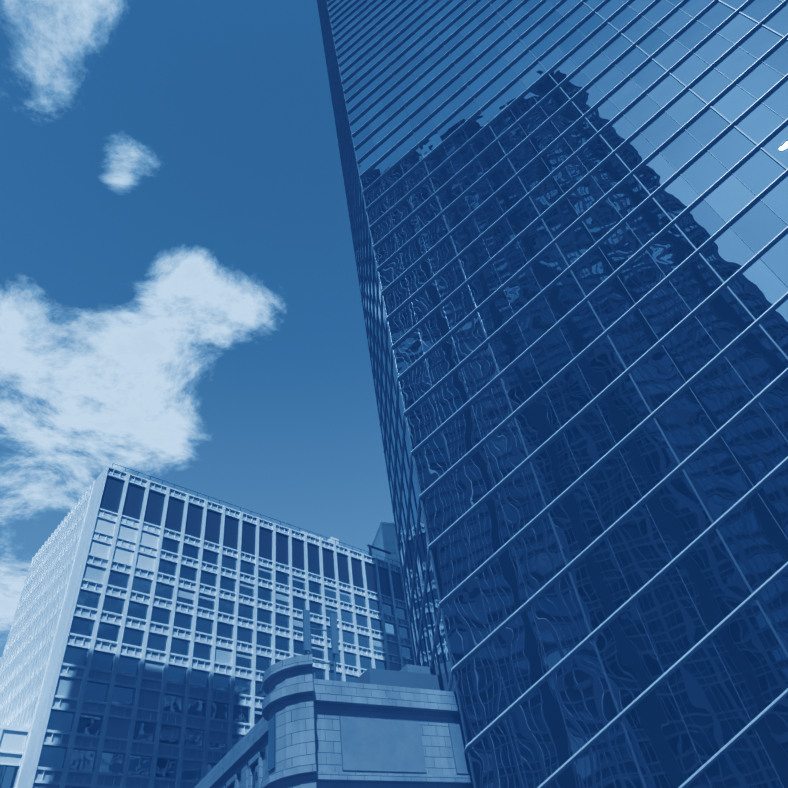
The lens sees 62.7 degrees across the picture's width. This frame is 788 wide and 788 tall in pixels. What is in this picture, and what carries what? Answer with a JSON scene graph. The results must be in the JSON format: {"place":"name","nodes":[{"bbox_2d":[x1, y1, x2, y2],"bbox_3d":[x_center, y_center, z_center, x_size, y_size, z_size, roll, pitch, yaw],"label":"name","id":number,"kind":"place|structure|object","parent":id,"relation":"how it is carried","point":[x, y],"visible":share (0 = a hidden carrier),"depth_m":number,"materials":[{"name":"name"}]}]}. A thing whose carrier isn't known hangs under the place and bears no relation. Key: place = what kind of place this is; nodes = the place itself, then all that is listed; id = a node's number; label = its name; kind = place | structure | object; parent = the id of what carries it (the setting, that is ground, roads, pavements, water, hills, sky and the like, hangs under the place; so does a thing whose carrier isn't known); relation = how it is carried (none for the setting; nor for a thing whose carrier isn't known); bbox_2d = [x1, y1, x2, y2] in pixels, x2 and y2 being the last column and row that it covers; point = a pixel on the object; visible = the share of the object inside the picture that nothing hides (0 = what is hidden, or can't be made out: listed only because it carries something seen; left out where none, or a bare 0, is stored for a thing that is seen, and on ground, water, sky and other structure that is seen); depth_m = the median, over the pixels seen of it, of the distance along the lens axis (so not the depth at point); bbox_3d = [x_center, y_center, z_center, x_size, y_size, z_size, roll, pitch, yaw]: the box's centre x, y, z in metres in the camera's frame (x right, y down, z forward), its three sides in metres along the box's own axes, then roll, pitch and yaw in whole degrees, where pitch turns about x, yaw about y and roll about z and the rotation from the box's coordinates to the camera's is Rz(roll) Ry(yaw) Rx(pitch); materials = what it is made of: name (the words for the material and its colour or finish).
{"place":"outdoors","nodes":[
{"label":"outdoors","id":0,"kind":"place"},
{"bbox_2d":[0,0,394,656],"label":"sky","id":1,"kind":"structure","parent":0,"point":[181,304],"materials":[{"name":"blue"}]},
{"bbox_2d":[317,0,787,787],"bbox_3d":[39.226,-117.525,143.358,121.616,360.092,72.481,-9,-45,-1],"label":"window frames","id":2,"kind":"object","parent":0,"point":[355,186],"depth_m":57.53,"materials":[{"name":"blue metal"}]},
{"bbox_2d":[327,0,787,787],"bbox_3d":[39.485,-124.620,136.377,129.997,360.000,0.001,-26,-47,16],"label":"glass tower face","id":3,"kind":"object","parent":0,"point":[753,658],"depth_m":46.91},
{"label":"ground","id":4,"kind":"structure","parent":0,"visible":0},
{"bbox_2d":[0,463,415,787],"bbox_3d":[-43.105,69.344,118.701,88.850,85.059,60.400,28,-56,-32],"label":"office building","id":5,"kind":"structure","parent":4,"relation":"on","point":[155,632],"depth_m":107.14,"materials":[{"name":"white concrete"}]},
{"bbox_2d":[194,654,471,787],"bbox_3d":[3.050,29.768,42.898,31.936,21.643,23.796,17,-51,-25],"label":"stone building","id":6,"kind":"structure","parent":4,"relation":"on","point":[375,728],"depth_m":34.84,"materials":[{"name":"stone"}]},
{"bbox_2d":[303,610,338,680],"bbox_3d":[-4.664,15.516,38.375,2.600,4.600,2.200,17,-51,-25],"label":"cell antennas","id":7,"kind":"object","parent":6,"relation":"on","point":[307,635],"visible":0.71,"depth_m":38.38,"materials":[{"name":"blue"}]},
{"bbox_2d":[368,522,400,565],"bbox_3d":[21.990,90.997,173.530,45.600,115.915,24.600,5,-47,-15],"label":"building","id":8,"kind":"structure","parent":4,"relation":"on","point":[385,538],"depth_m":197.73,"materials":[{"name":"blue glass"}]},
{"bbox_2d":[320,0,473,787],"bbox_3d":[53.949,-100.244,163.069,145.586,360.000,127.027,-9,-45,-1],"label":"glass tower sides","id":9,"kind":"structure","parent":4,"relation":"on","point":[436,605],"depth_m":61.02,"materials":[{"name":"blue glass"}]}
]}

